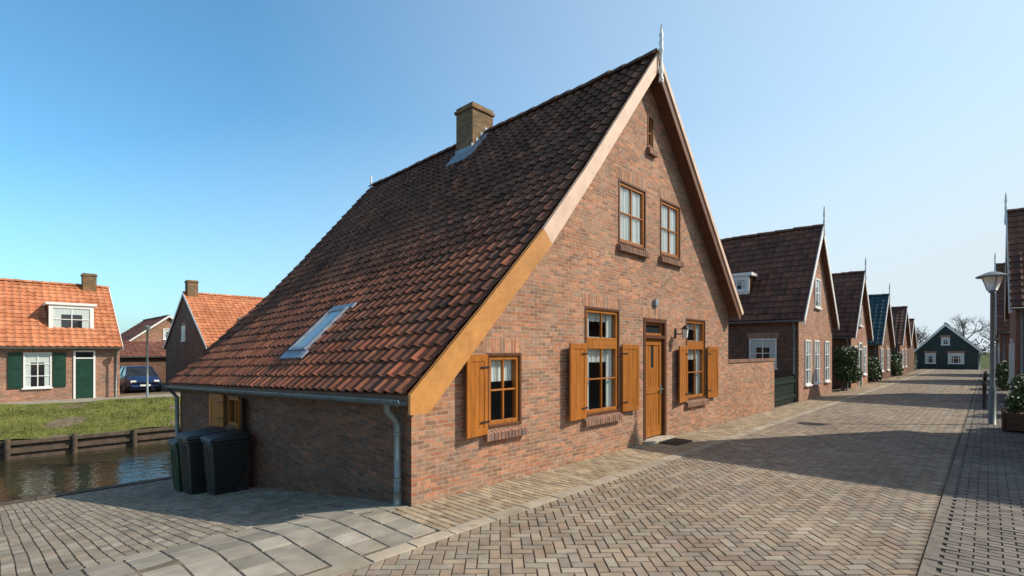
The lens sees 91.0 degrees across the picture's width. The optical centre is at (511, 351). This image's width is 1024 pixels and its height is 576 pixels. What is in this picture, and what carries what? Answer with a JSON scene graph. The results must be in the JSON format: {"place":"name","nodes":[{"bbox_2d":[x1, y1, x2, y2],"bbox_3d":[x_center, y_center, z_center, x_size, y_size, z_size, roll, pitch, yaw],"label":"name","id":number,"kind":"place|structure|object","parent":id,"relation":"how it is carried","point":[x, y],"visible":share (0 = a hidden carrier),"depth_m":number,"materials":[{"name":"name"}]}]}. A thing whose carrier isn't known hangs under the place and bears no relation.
{"place":"outdoors","nodes":[
{"label":"outdoors","id":0,"kind":"place"},
{"bbox_2d":[0,442,171,501],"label":"canal water","id":1,"kind":"structure","parent":0,"point":[25,478],"depth_m":17.10,"materials":[{"name":"grey liquid"}]},
{"bbox_2d":[0,393,179,403],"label":"road","id":2,"kind":"structure","parent":0,"point":[88,399],"depth_m":24.85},
{"bbox_2d":[0,479,434,575],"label":"forecourt paving","id":3,"kind":"structure","parent":0,"point":[240,514],"depth_m":5.78,"materials":[{"name":"stone"}]},
{"bbox_2d":[167,438,182,491],"bbox_3d":[-6.729,2.341,10.553,0.597,1.146,0.748,0,0,43],"label":"wheelie bin","id":4,"kind":"object","parent":3,"relation":"on","point":[173,443],"visible":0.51,"depth_m":10.22,"materials":[{"name":"green plastic"}]},
{"bbox_2d":[176,426,228,494],"bbox_3d":[-6.039,2.165,9.900,0.767,1.246,0.828,0,0,43],"label":"wheelie bin","id":5,"kind":"object","parent":3,"relation":"on","point":[192,462],"visible":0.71,"depth_m":9.55,"materials":[{"name":"plastic"}]},
{"bbox_2d":[199,429,251,494],"bbox_3d":[-5.339,2.083,9.402,0.647,1.146,0.728,0,0,43],"label":"wheelie bin","id":6,"kind":"object","parent":3,"relation":"on","point":[224,452],"visible":0.94,"depth_m":9.20,"materials":[{"name":"plastic"}]},
{"bbox_2d":[168,389,401,505],"bbox_3d":[-5.137,2.015,9.633,10.267,2.770,0.284,0,0,43],"label":"downpipe","id":7,"kind":"object","parent":3,"relation":"on","point":[397,434],"visible":0.84,"depth_m":6.20,"materials":[{"name":"metal"}]},
{"bbox_2d":[0,352,1023,575],"bbox_3d":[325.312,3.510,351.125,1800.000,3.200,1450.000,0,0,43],"label":"ground","id":8,"kind":"structure","parent":0,"point":[985,362],"depth_m":5.42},
{"bbox_2d":[0,273,122,402],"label":"orange roof cottage","id":9,"kind":"structure","parent":8,"relation":"on","point":[59,340],"depth_m":25.37,"materials":[{"name":"tile"}]},
{"bbox_2d":[22,306,90,389],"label":"window frames","id":10,"kind":"structure","parent":9,"relation":"in","point":[38,387],"depth_m":24.41,"materials":[{"name":"white paint"}]},
{"bbox_2d":[76,359,92,398],"bbox_3d":[-21.645,1.375,25.459,0.040,2.010,0.690,0,0,43],"label":"door","id":11,"kind":"structure","parent":9,"relation":"in","point":[84,367],"depth_m":25.45,"materials":[{"name":"green paint"}]},
{"bbox_2d":[76,352,92,357],"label":"window glass","id":12,"kind":"structure","parent":9,"relation":"in","point":[78,354],"depth_m":25.43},
{"bbox_2d":[0,476,172,505],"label":"quay edge","id":13,"kind":"object","parent":8,"relation":"on","point":[77,492],"visible":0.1,"depth_m":12.26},
{"bbox_2d":[0,396,179,439],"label":"grass","id":14,"kind":"structure","parent":8,"relation":"on","point":[22,421],"depth_m":22.06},
{"bbox_2d":[0,426,179,460],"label":"timber canal edging","id":15,"kind":"object","parent":8,"relation":"on","point":[74,443],"visible":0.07,"depth_m":20.24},
{"bbox_2d":[120,366,160,392],"bbox_3d":[-22.611,1.648,30.402,4.040,1.495,1.760,0,0,43],"label":"parked car","id":16,"kind":"object","parent":8,"relation":"on","point":[132,377],"visible":0.81,"depth_m":29.46,"materials":[{"name":"paint"}]},
{"bbox_2d":[120,341,165,382],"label":"garden shed","id":17,"kind":"structure","parent":8,"relation":"on","point":[132,353],"depth_m":38.43,"materials":[{"name":"orange tile"}]},
{"bbox_2d":[121,315,172,341],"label":"brown cottage","id":18,"kind":"structure","parent":8,"relation":"on","point":[159,328],"depth_m":46.31,"materials":[{"name":"orange tile"}]},
{"bbox_2d":[144,325,150,397],"bbox_3d":[-18.899,0.575,26.061,0.320,3.850,0.304,0,0,43],"label":"street lamp","id":19,"kind":"object","parent":8,"relation":"on","point":[147,327],"visible":0.89,"depth_m":26.02,"materials":[{"name":"metal"}]},
{"bbox_2d":[163,280,264,384],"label":"orange roof cottage","id":20,"kind":"structure","parent":8,"relation":"on","point":[201,322],"depth_m":33.18,"materials":[{"name":"tile"}]},
{"bbox_2d":[180,390,410,506],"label":"side wall","id":21,"kind":"structure","parent":8,"relation":"on","point":[326,447],"depth_m":7.87,"materials":[{"name":"brick"}]},
{"bbox_2d":[234,322,699,421],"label":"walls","id":22,"kind":"structure","parent":8,"relation":"on","point":[690,362],"depth_m":14.40,"materials":[{"name":"paint"}]},
{"bbox_2d":[169,57,737,406],"bbox_3d":[-1.413,-2.493,13.419,10.780,6.945,10.720,0,0,43],"label":"roof boarding","id":23,"kind":"object","parent":22,"relation":"on","point":[663,108],"visible":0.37,"depth_m":10.61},
{"bbox_2d":[174,389,406,406],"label":"eaves fascia","id":24,"kind":"structure","parent":23,"relation":"attached to","point":[299,398],"depth_m":7.78,"materials":[{"name":"brown wood"}]},
{"bbox_2d":[164,386,406,405],"bbox_3d":[-5.146,0.768,9.504,10.701,0.414,0.152,0,0,43],"label":"gutter","id":25,"kind":"object","parent":24,"relation":"attached to","point":[354,400],"visible":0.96,"depth_m":7.42,"materials":[{"name":"metal"}]},
{"bbox_2d":[279,302,356,359],"bbox_3d":[-3.677,-0.394,9.558,0.940,1.098,1.101,0,0,43],"label":"skylight frame","id":26,"kind":"object","parent":23,"relation":"on","point":[292,352],"visible":0.77,"depth_m":9.40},
{"bbox_2d":[294,310,340,346],"bbox_3d":[-3.663,-0.411,9.573,0.560,0.774,0.778,0,0,43],"label":"skylight glass","id":27,"kind":"object","parent":26,"relation":"in","point":[316,330],"visible":0.71,"depth_m":9.57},
{"bbox_2d":[168,54,654,394],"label":"roof","id":28,"kind":"structure","parent":23,"relation":"on","point":[294,304],"depth_m":9.90,"materials":[{"name":"tile"}]},
{"bbox_2d":[454,101,494,150],"bbox_3d":[-1.012,-5.570,13.639,0.740,1.940,0.830,0,0,43],"label":"chimney","id":29,"kind":"object","parent":23,"relation":"on","point":[473,120],"visible":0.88,"depth_m":13.35,"materials":[{"name":"brick"}]},
{"bbox_2d":[445,127,491,166],"bbox_3d":[-1.141,-5.470,13.458,0.960,1.061,0.870,0,0,43],"label":"chimney flashing","id":30,"kind":"object","parent":29,"relation":"attached to","point":[463,153],"visible":0.68,"depth_m":13.27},
{"bbox_2d":[408,229,551,414],"bbox_3d":[-0.293,-0.548,6.729,0.045,2.565,2.590,0,0,43],"label":"bargeboard","id":31,"kind":"object","parent":23,"relation":"attached to","point":[428,390],"visible":1,"depth_m":6.48,"materials":[{"name":"brown wood"}]},
{"bbox_2d":[368,48,658,186],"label":"ridge tiles","id":32,"kind":"object","parent":23,"relation":"on","point":[619,69],"visible":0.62,"depth_m":12.06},
{"bbox_2d":[370,24,663,186],"bbox_3d":[-0.960,-5.980,13.831,10.999,1.160,0.110,0,0,43],"label":"finial","id":33,"kind":"object","parent":23,"relation":"attached to","point":[661,68],"visible":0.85,"depth_m":10.06,"materials":[{"name":"white paint"}]},
{"bbox_2d":[542,53,658,243],"bbox_3d":[1.699,-3.827,8.833,0.045,4.389,3.612,0,0,43],"label":"bargeboard","id":34,"kind":"object","parent":23,"relation":"attached to","point":[559,216],"visible":0.99,"depth_m":8.54,"materials":[{"name":"paint"}]},
{"bbox_2d":[657,63,740,319],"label":"bargeboard street side","id":35,"kind":"structure","parent":23,"relation":"attached to","point":[693,174],"depth_m":11.58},
{"bbox_2d":[658,52,743,314],"bbox_3d":[4.597,-3.502,11.884,0.060,5.072,4.815,0,0,43],"label":"bargeboard cap","id":36,"kind":"object","parent":23,"relation":"attached to","point":[701,185],"visible":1,"depth_m":11.60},
{"bbox_2d":[411,86,727,505],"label":"gable wall","id":37,"kind":"structure","parent":8,"relation":"on","point":[543,314],"depth_m":8.84,"materials":[{"name":"brick"}]},
{"bbox_2d":[226,116,704,429],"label":"window outer frames","id":38,"kind":"structure","parent":37,"relation":"in","point":[519,355],"depth_m":9.64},
{"bbox_2d":[209,343,718,438],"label":"shutters","id":39,"kind":"object","parent":38,"relation":"attached to","point":[476,394],"visible":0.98,"depth_m":8.70,"materials":[{"name":"brown wood"}]},
{"bbox_2d":[217,353,710,423],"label":"shutter hinges","id":40,"kind":"object","parent":39,"relation":"on","point":[489,367],"visible":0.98,"depth_m":8.73,"materials":[{"name":"black metal"}]},
{"bbox_2d":[228,120,703,425],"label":"window sashes","id":41,"kind":"object","parent":38,"relation":"in","point":[600,343],"depth_m":9.62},
{"bbox_2d":[491,186,698,409],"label":"curtains","id":42,"kind":"object","parent":38,"relation":"attached to","point":[593,355],"visible":0.41,"depth_m":9.89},
{"bbox_2d":[482,165,706,352],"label":"soldier courses","id":43,"kind":"object","parent":37,"relation":"attached to","point":[501,345],"visible":0.97,"depth_m":9.60,"materials":[{"name":"brick"}]},
{"bbox_2d":[483,147,708,441],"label":"window sills","id":44,"kind":"structure","parent":37,"relation":"attached to","point":[503,433],"depth_m":9.29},
{"bbox_2d":[643,317,666,440],"bbox_3d":[3.006,0.571,10.730,0.135,2.538,1.006,0,0,43],"label":"door frame","id":45,"kind":"object","parent":37,"relation":"attached to","point":[663,322],"visible":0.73,"depth_m":10.99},
{"bbox_2d":[646,322,661,335],"bbox_3d":[2.990,-0.475,10.746,0.050,0.260,0.820,0,0,43],"label":"transom sash","id":46,"kind":"object","parent":45,"relation":"attached to","point":[660,333],"visible":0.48,"depth_m":10.84,"materials":[{"name":"brown wood"}]},
{"bbox_2d":[646,325,661,437],"bbox_3d":[2.990,0.625,10.746,0.050,2.370,0.820,0,0,43],"label":"door","id":47,"kind":"structure","parent":45,"relation":"in","point":[653,404],"depth_m":10.79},
{"bbox_2d":[491,328,655,436],"bbox_3d":[1.011,-0.990,11.208,3.340,5.820,10.200,0,0,43],"label":"interior","id":48,"kind":"object","parent":8,"relation":"on","point":[594,388],"depth_m":15.05,"materials":[{"name":"paint"}]},
{"bbox_2d":[728,361,773,420],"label":"wall","id":49,"kind":"structure","parent":8,"relation":"on","point":[750,388],"depth_m":14.98,"materials":[{"name":"brick"}]},
{"bbox_2d":[728,358,775,362],"bbox_3d":[7.233,0.272,15.308,0.280,0.092,4.170,0,0,43],"label":"coping","id":50,"kind":"object","parent":49,"relation":"on","point":[749,360],"visible":0.93,"depth_m":14.99,"materials":[{"name":"brick"}]},
{"bbox_2d":[774,374,795,405],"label":"garden gate","id":51,"kind":"structure","parent":49,"relation":"attached to","point":[784,390],"depth_m":17.86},
{"bbox_2d":[728,322,798,401],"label":"side walls","id":52,"kind":"structure","parent":8,"relation":"on","point":[738,343],"depth_m":19.27,"materials":[{"name":"brick"}]},
{"bbox_2d":[791,322,794,373],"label":"downpipes","id":53,"kind":"object","parent":8,"relation":"on","point":[793,326],"visible":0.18,"depth_m":18.82,"materials":[{"name":"metal"}]},
{"bbox_2d":[728,320,803,323],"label":"gutters","id":54,"kind":"object","parent":53,"relation":"on","point":[778,321],"visible":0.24,"depth_m":19.31,"materials":[{"name":"metal"}]},
{"bbox_2d":[799,252,831,401],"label":"gable walls","id":55,"kind":"structure","parent":8,"relation":"on","point":[818,322],"depth_m":20.87,"materials":[{"name":"brown brick"}]},
{"bbox_2d":[733,278,830,386],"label":"window frames","id":56,"kind":"structure","parent":55,"relation":"attached to","point":[807,384],"depth_m":20.47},
{"bbox_2d":[734,280,827,382],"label":"curtains","id":57,"kind":"object","parent":56,"relation":"attached to","point":[755,344],"visible":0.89,"depth_m":19.90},
{"bbox_2d":[728,231,837,326],"bbox_3d":[8.979,-3.119,24.237,10.440,4.042,5.880,0,0,43],"label":"roof boarding","id":58,"kind":"object","parent":55,"relation":"attached to","point":[828,286],"visible":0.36,"depth_m":21.71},
{"bbox_2d":[732,276,748,294],"bbox_3d":[9.342,-2.724,20.911,1.000,0.748,0.048,0,0,43],"label":"dormer frame","id":59,"kind":"object","parent":58,"relation":"on","point":[742,277],"visible":0.53,"depth_m":20.67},
{"bbox_2d":[732,272,757,276],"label":"dormer roof","id":60,"kind":"structure","parent":59,"relation":"on","point":[752,274],"depth_m":20.67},
{"bbox_2d":[720,224,822,240],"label":"ridge tiles","id":61,"kind":"object","parent":58,"relation":"on","point":[778,231],"visible":0.41,"depth_m":21.89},
{"bbox_2d":[721,226,822,321],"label":"roof tiles","id":62,"kind":"object","parent":58,"relation":"on","point":[772,259],"visible":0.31,"depth_m":20.46,"materials":[{"name":"tile"}]},
{"bbox_2d":[804,225,838,329],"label":"bargeboards","id":63,"kind":"object","parent":58,"relation":"attached to","point":[815,268],"visible":0.5,"depth_m":20.33,"materials":[{"name":"white paint"}]},
{"bbox_2d":[747,273,828,340],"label":"soldier courses","id":64,"kind":"object","parent":55,"relation":"attached to","point":[768,335],"visible":0.88,"depth_m":19.81,"materials":[{"name":"brick"}]},
{"bbox_2d":[832,338,850,388],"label":"side walls","id":65,"kind":"structure","parent":8,"relation":"on","point":[839,343],"depth_m":26.41,"materials":[{"name":"brick"}]},
{"bbox_2d":[851,297,867,387],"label":"gable walls","id":66,"kind":"structure","parent":8,"relation":"on","point":[862,335],"depth_m":28.35,"materials":[{"name":"brown brick"}]},
{"bbox_2d":[832,279,872,339],"bbox_3d":[15.949,-2.508,30.872,9.440,3.664,5.340,0,0,43],"label":"roof boarding","id":67,"kind":"object","parent":66,"relation":"attached to","point":[867,317],"visible":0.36,"depth_m":28.75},
{"bbox_2d":[832,272,864,335],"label":"roof tiles","id":68,"kind":"object","parent":67,"relation":"on","point":[847,289],"visible":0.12,"depth_m":27.09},
{"bbox_2d":[855,273,872,339],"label":"bargeboards","id":69,"kind":"object","parent":67,"relation":"attached to","point":[864,282],"visible":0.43,"depth_m":27.33,"materials":[{"name":"white paint"}]},
{"bbox_2d":[858,342,861,385],"bbox_3d":[19.170,0.700,27.685,0.060,2.400,0.900,0,0,43],"label":"door frame","id":70,"kind":"object","parent":66,"relation":"attached to","point":[859,343],"visible":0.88,"depth_m":27.37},
{"bbox_2d":[855,306,867,375],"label":"window frames","id":71,"kind":"structure","parent":66,"relation":"attached to","point":[860,325],"depth_m":28.37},
{"bbox_2d":[868,346,877,380],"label":"side walls","id":72,"kind":"structure","parent":8,"relation":"on","point":[871,350],"depth_m":32.68,"materials":[{"name":"brick"}]},
{"bbox_2d":[878,318,890,379],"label":"gable walls","id":73,"kind":"structure","parent":8,"relation":"on","point":[886,374],"depth_m":35.05,"materials":[{"name":"brick"}]},
{"bbox_2d":[868,296,894,345],"bbox_3d":[22.308,-2.107,37.589,9.440,3.466,6.040,0,0,43],"label":"roof boarding","id":74,"kind":"object","parent":73,"relation":"attached to","point":[890,328],"visible":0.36,"depth_m":35.69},
{"bbox_2d":[868,295,888,343],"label":"roof tiles","id":75,"kind":"object","parent":74,"relation":"on","point":[878,307],"visible":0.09,"depth_m":33.64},
{"bbox_2d":[882,297,894,346],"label":"bargeboards","id":76,"kind":"object","parent":74,"relation":"attached to","point":[885,322],"visible":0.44,"depth_m":34.02,"materials":[{"name":"white paint"}]},
{"bbox_2d":[880,348,889,371],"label":"window frames","id":77,"kind":"structure","parent":73,"relation":"attached to","point":[883,360],"depth_m":33.72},
{"bbox_2d":[891,351,903,375],"bbox_3d":[29.307,1.002,38.425,0.900,2.112,3.189,0,0,43],"label":"garden shrub","id":78,"kind":"object","parent":8,"relation":"on","point":[897,369],"visible":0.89,"depth_m":38.06,"materials":[{"name":"green plant"}]},
{"bbox_2d":[900,328,907,373],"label":"gable walls","id":79,"kind":"structure","parent":8,"relation":"on","point":[906,345],"depth_m":43.12,"materials":[{"name":"red brick"}]},
{"bbox_2d":[898,313,910,345],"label":"roof boarding","id":80,"kind":"object","parent":79,"relation":"attached to","point":[908,333],"visible":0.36,"depth_m":43.52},
{"bbox_2d":[891,307,906,343],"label":"roof tiles","id":81,"kind":"object","parent":80,"relation":"on","point":[898,317],"visible":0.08,"depth_m":41.46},
{"bbox_2d":[901,349,907,367],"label":"window frames","id":82,"kind":"structure","parent":79,"relation":"attached to","point":[902,353],"depth_m":41.69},
{"bbox_2d":[908,338,913,371],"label":"gable walls","id":83,"kind":"structure","parent":8,"relation":"on","point":[911,359],"depth_m":49.21,"materials":[{"name":"brick"}]},
{"bbox_2d":[914,324,930,364],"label":"bare tree","id":84,"kind":"object","parent":8,"relation":"on","point":[922,336],"visible":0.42,"depth_m":70.46,"materials":[{"name":"brown plant"}]},
{"bbox_2d":[917,326,977,369],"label":"gable walls","id":85,"kind":"structure","parent":8,"relation":"on","point":[957,343],"depth_m":54.26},
{"bbox_2d":[924,337,963,363],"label":"window frames","id":86,"kind":"structure","parent":85,"relation":"attached to","point":[953,358],"depth_m":54.11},
{"bbox_2d":[926,338,962,362],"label":"curtains","id":87,"kind":"object","parent":86,"relation":"attached to","point":[951,355],"visible":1,"depth_m":54.17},
{"bbox_2d":[924,335,964,352],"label":"soldier courses","id":88,"kind":"object","parent":85,"relation":"attached to","point":[943,336],"visible":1,"depth_m":54.20,"materials":[{"name":"brick"}]},
{"bbox_2d":[929,340,959,362],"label":"window recess","id":89,"kind":"object","parent":85,"relation":"in","point":[931,359],"depth_m":54.09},
{"bbox_2d":[914,337,989,356],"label":"distant trees","id":90,"kind":"object","parent":8,"relation":"on","point":[984,349],"depth_m":113.01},
{"bbox_2d":[940,314,989,338],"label":"bare tree","id":91,"kind":"object","parent":8,"relation":"on","point":[963,327],"visible":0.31,"depth_m":65.13,"materials":[{"name":"brown plant"}]},
{"bbox_2d":[995,360,1009,390],"bbox_3d":[24.787,1.246,25.224,0.883,1.640,4.018,0,0,43],"label":"garden shrub","id":92,"kind":"object","parent":8,"relation":"on","point":[1002,374],"visible":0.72,"depth_m":24.48,"materials":[{"name":"green plant"}]},
{"bbox_2d":[1000,333,1009,362],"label":"side walls","id":93,"kind":"structure","parent":8,"relation":"on","point":[1007,339],"depth_m":29.01,"materials":[{"name":"red brick"}]},
{"bbox_2d":[1010,310,1015,379],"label":"gable walls","id":94,"kind":"structure","parent":8,"relation":"on","point":[1012,325],"depth_m":19.30,"materials":[{"name":"red brick"}]},
{"bbox_2d":[1007,310,1014,387],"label":"window frames","id":95,"kind":"structure","parent":94,"relation":"attached to","point":[1013,357],"depth_m":19.05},
{"bbox_2d":[1010,339,1012,392],"bbox_3d":[20.041,0.700,20.182,0.060,2.400,0.900,0,0,43],"label":"door frame","id":96,"kind":"object","parent":94,"relation":"attached to","point":[1011,342],"visible":0.69,"depth_m":19.86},
{"bbox_2d":[1005,210,1023,318],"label":"roof boarding","id":97,"kind":"object","parent":94,"relation":"attached to","point":[1007,315],"visible":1,"depth_m":22.11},
{"bbox_2d":[1004,212,1009,320],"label":"bargeboards","id":98,"kind":"object","parent":97,"relation":"attached to","point":[1006,247],"visible":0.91,"depth_m":19.87,"materials":[{"name":"white paint"}]},
{"bbox_2d":[1007,210,1023,306],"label":"roof tiles","id":99,"kind":"object","parent":97,"relation":"on","point":[1015,220],"visible":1,"depth_m":18.83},
{"bbox_2d":[1016,310,1023,379],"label":"side walls","id":100,"kind":"structure","parent":8,"relation":"on","point":[1017,342],"depth_m":17.79,"materials":[{"name":"red brick"}]},
{"bbox_2d":[1020,309,1023,381],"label":"downpipes","id":101,"kind":"object","parent":8,"relation":"on","point":[1021,340],"visible":0.39,"depth_m":17.67,"materials":[{"name":"metal"}]},
{"bbox_2d":[0,0,1023,351],"label":"sky","id":102,"kind":"structure","parent":0,"point":[148,148],"materials":[{"name":"blue"}]},
{"bbox_2d":[340,369,981,575],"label":"street","id":103,"kind":"structure","parent":0,"point":[882,458],"depth_m":6.05,"materials":[{"name":"brick"}]},
{"bbox_2d":[305,369,982,575],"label":"kerb","id":104,"kind":"structure","parent":103,"relation":"on","point":[370,559],"depth_m":5.99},
{"bbox_2d":[674,325,689,337],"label":"lantern wall","id":105,"kind":"structure","parent":0,"point":[675,330],"depth_m":11.20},
{"bbox_2d":[392,369,1023,575],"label":"pavement","id":106,"kind":"structure","parent":0,"point":[986,444],"depth_m":7.00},
{"bbox_2d":[642,435,674,444],"bbox_3d":[3.059,1.894,10.680,0.320,0.112,1.090,0,0,43],"label":"door step","id":107,"kind":"object","parent":106,"relation":"on","point":[653,440],"depth_m":10.61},
{"bbox_2d":[658,438,692,444],"bbox_3d":[3.421,1.879,10.496,0.420,0.018,0.720,0,0,43],"label":"doormat","id":108,"kind":"object","parent":106,"relation":"on","point":[675,441],"visible":1,"depth_m":10.46,"materials":[{"name":"black rubber"}]},
{"bbox_2d":[832,345,862,390],"bbox_3d":[16.123,0.811,24.257,1.182,2.213,2.916,0,0,43],"label":"ivy shrub","id":109,"kind":"object","parent":106,"relation":"on","point":[845,370],"visible":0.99,"depth_m":23.78,"materials":[{"name":"green plant"}]},
{"bbox_2d":[868,356,882,382],"bbox_3d":[22.251,1.093,30.977,0.798,1.664,2.981,0,0,43],"label":"garden shrub","id":110,"kind":"object","parent":106,"relation":"on","point":[875,372],"visible":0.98,"depth_m":30.80,"materials":[{"name":"green plant"}]},
{"bbox_2d":[982,381,986,408],"bbox_3d":[15.494,1.435,16.500,0.120,0.930,0.114,0,0,43],"label":"bollard","id":111,"kind":"object","parent":106,"relation":"on","point":[984,384],"visible":0.97,"depth_m":16.46,"materials":[{"name":"black metal"}]},
{"bbox_2d":[975,271,1009,424],"bbox_3d":[12.455,-0.085,13.042,0.660,3.970,0.660,0,0,43],"label":"street lamp","id":112,"kind":"object","parent":106,"relation":"on","point":[991,280],"visible":1,"depth_m":13.00,"materials":[{"name":"metal"}]},
{"bbox_2d":[1001,392,1023,431],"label":"wooden planter","id":113,"kind":"object","parent":106,"relation":"on","point":[1012,417],"visible":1,"depth_m":11.79,"materials":[{"name":"brown wood"}]},
{"bbox_2d":[1008,374,1023,410],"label":"garden shrub","id":114,"kind":"object","parent":113,"relation":"in","point":[1017,385],"visible":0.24,"depth_m":14.43,"materials":[{"name":"green plant"}]},
{"bbox_2d":[735,283,816,382],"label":"window panes","id":115,"kind":"structure","parent":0,"point":[765,350],"depth_m":19.71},
{"bbox_2d":[996,264,1009,331],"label":"roof tiles","id":116,"kind":"object","parent":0,"point":[1002,325],"visible":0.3,"depth_m":29.82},
{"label":"roof","id":117,"kind":"object","parent":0,"visible":0},
{"bbox_2d":[914,323,982,352],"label":"bargeboards","id":118,"kind":"object","parent":117,"relation":"attached to","point":[951,329],"visible":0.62,"depth_m":53.96,"materials":[{"name":"white paint"}]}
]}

